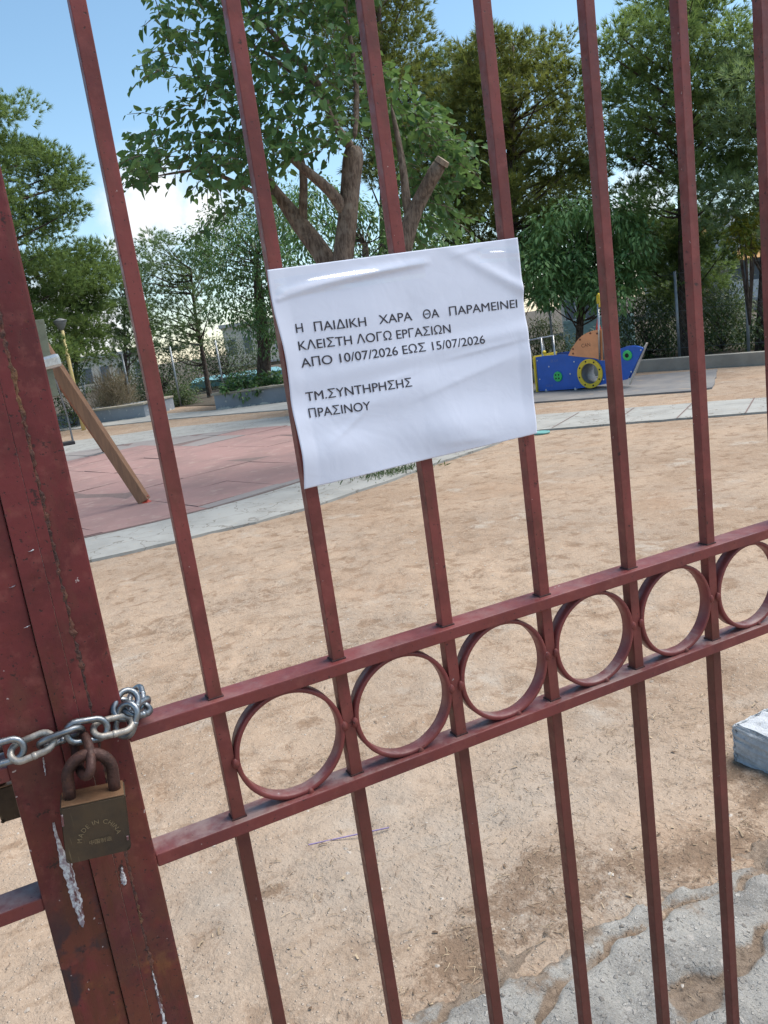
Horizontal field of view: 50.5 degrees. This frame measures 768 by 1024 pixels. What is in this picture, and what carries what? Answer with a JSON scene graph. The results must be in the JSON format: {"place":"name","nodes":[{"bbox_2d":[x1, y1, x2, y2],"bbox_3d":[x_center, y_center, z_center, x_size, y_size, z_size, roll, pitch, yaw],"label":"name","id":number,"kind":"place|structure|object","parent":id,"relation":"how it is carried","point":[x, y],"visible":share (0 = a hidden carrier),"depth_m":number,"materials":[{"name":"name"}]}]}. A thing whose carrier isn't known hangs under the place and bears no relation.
{"place":"outdoors","nodes":[
{"label":"outdoors","id":0,"kind":"place"},
{"bbox_2d":[60,402,287,430],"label":"paving","id":1,"kind":"structure","parent":0,"point":[261,408],"depth_m":21.13,"materials":[{"name":"concrete"}]},
{"bbox_2d":[56,395,174,427],"bbox_3d":[-8.351,-2.969,24.514,3.439,0.435,2.280,-6,13,9],"label":"planter bench","id":2,"kind":"object","parent":1,"relation":"on","point":[124,412],"visible":0.43,"depth_m":23.38,"materials":[{"name":"grey paint"}]},
{"bbox_2d":[0,0,758,363],"label":"sky","id":3,"kind":"structure","parent":0,"point":[38,50],"materials":[{"name":"blue"}]},
{"bbox_2d":[8,297,756,418],"bbox_3d":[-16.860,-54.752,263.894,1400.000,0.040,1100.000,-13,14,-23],"label":"undergrowth soil","id":4,"kind":"structure","parent":0,"point":[210,401],"depth_m":45.94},
{"bbox_2d":[58,350,140,393],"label":"building","id":5,"kind":"structure","parent":4,"relation":"on","point":[96,369],"depth_m":69.72,"materials":[{"name":"beige paint"}]},
{"bbox_2d":[82,368,94,384],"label":"window","id":6,"kind":"structure","parent":5,"relation":"in","point":[90,371],"depth_m":69.47,"materials":[{"name":"grey glass"}]},
{"bbox_2d":[99,365,110,380],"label":"window","id":7,"kind":"structure","parent":5,"relation":"in","point":[107,366],"depth_m":69.83,"materials":[{"name":"grey glass"}]},
{"bbox_2d":[87,262,167,402],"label":"pine tree","id":8,"kind":"object","parent":4,"relation":"on","point":[121,334],"visible":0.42,"depth_m":26.58,"materials":[{"name":"green plant"}]},
{"bbox_2d":[94,361,194,405],"bbox_3d":[-9.203,-4.954,31.222,4.106,1.830,2.544,-12,13,-17],"label":"shrub","id":9,"kind":"object","parent":4,"relation":"on","point":[143,385],"visible":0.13,"depth_m":31.14,"materials":[{"name":"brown plant"}]},
{"bbox_2d":[116,343,207,401],"bbox_3d":[-8.094,-5.111,30.030,3.478,2.329,2.678,-13,14,-23],"label":"shrub","id":10,"kind":"object","parent":4,"relation":"on","point":[170,372],"visible":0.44,"depth_m":30.05,"materials":[{"name":"green plant"}]},
{"bbox_2d":[56,336,278,411],"bbox_3d":[-7.256,-4.172,26.078,8.415,2.051,0.228,-7,12,4],"label":"wire fence","id":11,"kind":"object","parent":4,"relation":"on","point":[125,370],"visible":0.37,"depth_m":25.91,"materials":[{"name":"grey metal"}]},
{"bbox_2d":[121,225,231,397],"bbox_3d":[-7.008,-6.813,28.329,3.960,6.221,4.165,-10,12,-7],"label":"pine tree","id":12,"kind":"object","parent":4,"relation":"on","point":[188,283],"visible":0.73,"depth_m":27.94,"materials":[{"name":"green plant"}]},
{"bbox_2d":[164,382,203,406],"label":"shrub","id":13,"kind":"object","parent":4,"relation":"on","point":[183,397],"visible":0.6,"depth_m":26.40,"materials":[{"name":"green plant"}]},
{"bbox_2d":[181,326,256,388],"bbox_3d":[-6.605,-6.371,33.330,3.716,2.538,2.447,-9,12,-5],"label":"shrub","id":14,"kind":"object","parent":4,"relation":"on","point":[209,359],"visible":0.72,"depth_m":33.33,"materials":[{"name":"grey plant"}]},
{"bbox_2d":[165,177,301,383],"bbox_3d":[-3.843,-6.210,22.922,4.215,6.338,4.308,-8,12,0],"label":"broadleaf tree","id":15,"kind":"object","parent":4,"relation":"on","point":[259,324],"visible":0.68,"depth_m":22.35,"materials":[{"name":"green plant"}]},
{"bbox_2d":[191,366,281,391],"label":"pavilion","id":16,"kind":"structure","parent":4,"relation":"on","point":[218,383],"depth_m":34.80,"materials":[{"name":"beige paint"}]},
{"bbox_2d":[211,384,286,409],"bbox_3d":[-2.783,-3.365,22.651,3.363,0.475,2.280,-5,13,12],"label":"planter bench","id":17,"kind":"object","parent":4,"relation":"on","point":[269,394],"visible":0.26,"depth_m":21.75,"materials":[{"name":"grey paint"}]},
{"bbox_2d":[218,319,279,368],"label":"building","id":18,"kind":"structure","parent":4,"relation":"on","point":[229,330],"depth_m":67.33,"materials":[{"name":"beige paint"}]},
{"bbox_2d":[227,338,237,356],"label":"window","id":19,"kind":"structure","parent":18,"relation":"in","point":[233,338],"depth_m":67.40,"materials":[{"name":"grey glass"}]},
{"bbox_2d":[242,336,253,353],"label":"window","id":20,"kind":"structure","parent":18,"relation":"in","point":[247,346],"depth_m":67.52,"materials":[{"name":"grey glass"}]},
{"bbox_2d":[217,367,283,404],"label":"shrub","id":21,"kind":"object","parent":4,"relation":"on","point":[275,379],"visible":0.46,"depth_m":21.94,"materials":[{"name":"green plant"}]},
{"bbox_2d":[401,39,512,246],"bbox_3d":[1.800,-7.267,19.838,2.965,8.334,3.867,-8,12,1],"label":"pine tree","id":22,"kind":"object","parent":4,"relation":"on","point":[431,81],"visible":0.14,"depth_m":18.88,"materials":[{"name":"green plant"}]},
{"bbox_2d":[421,17,622,315],"bbox_3d":[3.263,-7.188,19.002,4.706,8.138,4.678,-5,13,12],"label":"pine tree","id":23,"kind":"object","parent":4,"relation":"on","point":[515,68],"visible":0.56,"depth_m":17.80,"materials":[{"name":"green plant"}]},
{"bbox_2d":[528,315,575,367],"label":"shrub","id":24,"kind":"object","parent":4,"relation":"on","point":[536,346],"visible":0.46,"depth_m":20.42,"materials":[{"name":"green plant"}]},
{"bbox_2d":[561,272,619,338],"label":"building","id":25,"kind":"structure","parent":4,"relation":"on","point":[572,314],"depth_m":35.94,"materials":[{"name":"beige paint"}]},
{"bbox_2d":[563,300,576,320],"bbox_3d":[8.206,-9.084,35.952,0.536,1.500,0.120,-5,13,15],"label":"window","id":26,"kind":"structure","parent":25,"relation":"in","point":[571,314],"depth_m":35.95,"materials":[{"name":"grey glass"}]},
{"bbox_2d":[585,306,596,318],"bbox_3d":[9.005,-9.149,35.734,0.536,1.500,0.120,-5,13,15],"label":"window","id":27,"kind":"structure","parent":25,"relation":"in","point":[587,314],"depth_m":35.77,"materials":[{"name":"grey glass"}]},
{"bbox_2d":[514,185,667,342],"bbox_3d":[4.207,-4.830,17.291,3.400,3.871,3.068,-6,13,7],"label":"broadleaf tree","id":28,"kind":"object","parent":4,"relation":"on","point":[573,260],"visible":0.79,"depth_m":16.52,"materials":[{"name":"green plant"}]},
{"bbox_2d":[558,327,629,351],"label":"shrub","id":29,"kind":"object","parent":4,"relation":"on","point":[584,333],"visible":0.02,"depth_m":21.64,"materials":[{"name":"green plant"}]},
{"bbox_2d":[563,314,635,350],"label":"boundary wall","id":30,"kind":"structure","parent":4,"relation":"on","point":[587,327],"depth_m":24.99,"materials":[{"name":"teal paint"}]},
{"bbox_2d":[525,260,762,356],"bbox_3d":[5.541,-4.116,17.727,0.312,1.921,7.936,-17,15,-36],"label":"wire fence","id":31,"kind":"object","parent":4,"relation":"on","point":[677,320],"visible":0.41,"depth_m":16.99,"materials":[{"name":"grey metal"}]},
{"bbox_2d":[626,269,676,346],"bbox_3d":[7.521,-5.443,21.580,2.105,2.278,2.445,0,15,34],"label":"shrub","id":32,"kind":"object","parent":4,"relation":"on","point":[656,317],"visible":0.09,"depth_m":21.64,"materials":[{"name":"green plant"}]},
{"bbox_2d":[618,288,687,358],"bbox_3d":[6.026,-4.330,18.794,2.184,1.736,2.337,-3,14,24],"label":"shrub","id":33,"kind":"object","parent":4,"relation":"on","point":[644,336],"visible":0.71,"depth_m":18.56,"materials":[{"name":"green plant"}]},
{"bbox_2d":[569,0,756,355],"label":"pine tree","id":34,"kind":"object","parent":4,"relation":"on","point":[639,154],"visible":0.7,"depth_m":16.22,"materials":[{"name":"green plant"}]},
{"bbox_2d":[612,194,749,310],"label":"pine tree","id":35,"kind":"object","parent":4,"relation":"on","point":[668,231],"visible":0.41,"depth_m":17.92,"materials":[{"name":"green plant"}]},
{"bbox_2d":[645,208,739,317],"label":"building","id":36,"kind":"structure","parent":4,"relation":"on","point":[717,247],"depth_m":46.36,"materials":[{"name":"white paint"}]},
{"bbox_2d":[673,267,758,345],"bbox_3d":[8.181,-5.064,19.898,2.296,2.087,2.353,3,17,42],"label":"shrub","id":37,"kind":"object","parent":4,"relation":"on","point":[733,286],"visible":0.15,"depth_m":19.44,"materials":[{"name":"green plant"}]},
{"bbox_2d":[682,286,755,353],"bbox_3d":[7.314,-4.143,17.674,1.616,1.503,2.094,-4,13,18],"label":"shrub","id":38,"kind":"object","parent":4,"relation":"on","point":[727,329],"visible":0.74,"depth_m":17.43,"materials":[{"name":"green plant"}]},
{"bbox_2d":[697,23,764,350],"bbox_3d":[7.665,-6.363,15.765,2.956,6.728,4.541,0,15,32],"label":"pine tree","id":39,"kind":"object","parent":4,"relation":"on","point":[749,187],"visible":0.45,"depth_m":15.12,"materials":[{"name":"green plant"}]},
{"bbox_2d":[721,206,760,324],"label":"tree","id":40,"kind":"object","parent":4,"relation":"on","point":[751,243],"visible":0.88,"depth_m":15.20,"materials":[{"name":"green plant"}]},
{"bbox_2d":[722,236,759,311],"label":"building","id":41,"kind":"structure","parent":4,"relation":"on","point":[756,276],"depth_m":38.53,"materials":[{"name":"white paint"}]},
{"bbox_2d":[731,254,743,281],"bbox_3d":[16.891,-11.621,38.903,0.559,1.500,0.120,-2,14,26],"label":"window","id":42,"kind":"structure","parent":41,"relation":"in","point":[739,268],"depth_m":38.89,"materials":[{"name":"grey glass"}]},
{"bbox_2d":[753,257,759,278],"bbox_3d":[17.658,-11.634,38.472,0.025,1.380,0.439,-31,26,-60],"label":"window","id":43,"kind":"structure","parent":41,"relation":"in","point":[756,276],"depth_m":38.54,"materials":[{"name":"grey glass"}]},
{"bbox_2d":[727,303,764,351],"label":"shrub","id":44,"kind":"object","parent":4,"relation":"on","point":[753,335],"visible":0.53,"depth_m":16.22,"materials":[{"name":"green plant"}]},
{"bbox_2d":[0,357,767,1023],"bbox_3d":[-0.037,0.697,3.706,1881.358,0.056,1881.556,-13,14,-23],"label":"ground","id":45,"kind":"structure","parent":0,"point":[374,601],"depth_m":3.04,"materials":[{"name":"beige sand"}]},
{"bbox_2d":[0,85,95,390],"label":"pine tree","id":46,"kind":"object","parent":45,"relation":"on","point":[27,149],"visible":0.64,"depth_m":21.18,"materials":[{"name":"green plant"}]},
{"bbox_2d":[53,318,85,430],"bbox_3d":[-8.168,-3.563,21.314,0.350,2.970,0.350,-13,14,-23],"label":"lamp post","id":47,"kind":"object","parent":45,"relation":"on","point":[60,323],"visible":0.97,"depth_m":21.10,"materials":[{"name":"yellow metal"}]},
{"bbox_2d":[53,357,93,427],"bbox_3d":[-9.045,-3.303,23.123,1.798,2.024,2.254,-13,14,-23],"label":"shrub","id":48,"kind":"object","parent":45,"relation":"on","point":[69,411],"visible":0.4,"depth_m":23.13,"materials":[{"name":"green plant"}]},
{"bbox_2d":[32,233,123,411],"bbox_3d":[-8.635,-5.349,24.099,3.388,5.654,3.980,-13,14,-23],"label":"pine tree","id":49,"kind":"object","parent":45,"relation":"on","point":[87,261],"visible":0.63,"depth_m":23.25,"materials":[{"name":"green plant"}]},
{"bbox_2d":[83,362,142,408],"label":"shrub","id":50,"kind":"object","parent":45,"relation":"on","point":[109,400],"visible":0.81,"depth_m":24.48,"materials":[{"name":"brown plant"}]},
{"bbox_2d":[308,827,388,844],"bbox_3d":[-0.105,0.969,2.436,0.245,0.005,0.006,-10,12,-7],"label":"plastic straw","id":51,"kind":"object","parent":45,"relation":"on","point":[345,836],"visible":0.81,"depth_m":2.43,"materials":[{"name":"white plastic"}]},
{"bbox_2d":[262,169,469,267],"bbox_3d":[-0.125,-4.516,16.279,4.397,4.908,3.573,-7,12,6],"label":"broadleaf tree","id":52,"kind":"object","parent":45,"relation":"on","point":[331,227],"visible":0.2,"depth_m":15.81,"materials":[{"name":"green plant"}]},
{"bbox_2d":[284,0,462,253],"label":"pine tree","id":53,"kind":"object","parent":45,"relation":"on","point":[395,29],"visible":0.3,"depth_m":18.08,"materials":[{"name":"green plant"}]},
{"bbox_2d":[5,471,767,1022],"bbox_3d":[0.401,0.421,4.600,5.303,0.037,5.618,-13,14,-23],"label":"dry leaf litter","id":54,"kind":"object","parent":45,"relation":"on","point":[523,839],"visible":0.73,"depth_m":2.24,"materials":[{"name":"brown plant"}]},
{"bbox_2d":[6,503,767,1018],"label":"loose stones","id":55,"kind":"object","parent":45,"relation":"on","point":[340,807],"visible":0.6,"depth_m":2.38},
{"bbox_2d":[402,836,767,1023],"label":"broken paving","id":56,"kind":"structure","parent":45,"relation":"on","point":[620,982],"depth_m":1.79,"materials":[{"name":"concrete"}]},
{"bbox_2d":[0,498,129,1023],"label":"gate leaf","id":57,"kind":"object","parent":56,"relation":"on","point":[62,892],"visible":0.97,"depth_m":0.77,"materials":[{"name":"red paint"}]},
{"bbox_2d":[0,0,767,1023],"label":"gate leaf","id":58,"kind":"object","parent":56,"relation":"on","point":[52,558],"visible":0.98,"depth_m":0.89,"materials":[{"name":"red paint"}]},
{"bbox_2d":[0,684,152,767],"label":"chain","id":59,"kind":"object","parent":58,"relation":"attached to","point":[130,711],"visible":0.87,"depth_m":0.75,"materials":[{"name":"metal"}]},
{"bbox_2d":[0,746,19,822],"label":"padlock","id":60,"kind":"object","parent":59,"relation":"hanging from","point":[9,810],"visible":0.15,"depth_m":0.80,"materials":[{"name":"gold metal"}]},
{"bbox_2d":[60,748,130,863],"bbox_3d":[-0.267,0.264,0.743,0.060,0.101,0.032,-12,13,-18],"label":"padlock","id":61,"kind":"object","parent":59,"relation":"hanging from","point":[94,822],"visible":1,"depth_m":0.73,"materials":[{"name":"gold metal"}]},
{"bbox_2d":[267,238,536,488],"bbox_3d":[0.033,-0.163,0.865,0.293,0.225,0.008,-13,14,-23],"label":"paper notice","id":62,"kind":"object","parent":58,"relation":"attached to","point":[397,359],"visible":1,"depth_m":0.86,"materials":[{"name":"white paper"}]},
{"bbox_2d":[533,369,716,403],"bbox_3d":[2.837,-2.112,14.463,6.145,0.050,3.065,0,15,33],"label":"grey rubber pad","id":63,"kind":"object","parent":45,"relation":"on","point":[662,383],"visible":0.29,"depth_m":13.18,"materials":[{"name":"grey rubber"}]},
{"bbox_2d":[529,293,647,391],"bbox_3d":[3.470,-2.886,13.873,0.690,1.567,2.490,-17,15,-36],"label":"play boat","id":64,"kind":"object","parent":63,"relation":"on","point":[573,368],"visible":0.91,"depth_m":13.83,"materials":[{"name":"blue plastic"}]},
{"bbox_2d":[533,351,764,379],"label":"curb wall","id":65,"kind":"structure","parent":45,"relation":"on","point":[753,358],"depth_m":14.65,"materials":[{"name":"concrete"}]},
{"bbox_2d":[732,708,767,773],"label":"concrete block","id":66,"kind":"object","parent":45,"relation":"on","point":[750,740],"depth_m":2.52,"materials":[{"name":"grey concrete"}]},
{"bbox_2d":[18,397,766,562],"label":"path","id":67,"kind":"structure","parent":0,"point":[274,504],"depth_m":8.17,"materials":[{"name":"concrete"}]},
{"bbox_2d":[74,433,299,537],"bbox_3d":[-4.452,-0.423,11.390,8.960,0.004,8.955,-13,14,-23],"label":"tile bed","id":68,"kind":"object","parent":67,"relation":"on","point":[119,495],"visible":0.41,"depth_m":9.61,"materials":[{"name":"grey concrete"}]},
{"bbox_2d":[23,425,299,536],"bbox_3d":[-4.452,-0.428,11.389,8.900,0.030,8.900,-13,14,-23],"label":"rubber tile surface","id":69,"kind":"object","parent":68,"relation":"on","point":[210,475],"visible":0.57,"depth_m":10.37,"materials":[{"name":"rubber"}]},
{"bbox_2d":[3,319,150,503],"bbox_3d":[-4.607,-1.554,11.044,2.058,2.391,6.878,-13,14,-23],"label":"swing set","id":70,"kind":"object","parent":69,"relation":"on","point":[60,377],"visible":0.44,"depth_m":8.44,"materials":[{"name":"brown wood"}]},
{"bbox_2d":[116,0,490,263],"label":"broadleaf tree","id":71,"kind":"object","parent":67,"relation":"on","point":[149,168],"visible":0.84,"depth_m":8.40,"materials":[{"name":"green plant"}]},
{"bbox_2d":[328,459,449,485],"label":"weeds","id":72,"kind":"object","parent":67,"relation":"on","point":[395,470],"visible":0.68,"depth_m":8.40,"materials":[{"name":"green plant"}]},
{"bbox_2d":[552,397,754,427],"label":"path joints","id":73,"kind":"object","parent":67,"relation":"on","point":[677,417],"visible":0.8,"depth_m":10.02,"materials":[{"name":"grey concrete"}]},
{"bbox_2d":[534,430,549,434],"bbox_3d":[1.894,-0.958,9.799,0.210,0.022,0.210,-13,14,-23],"label":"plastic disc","id":74,"kind":"object","parent":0,"point":[543,432],"visible":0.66,"depth_m":9.74,"materials":[{"name":"teal plastic"}]}
]}

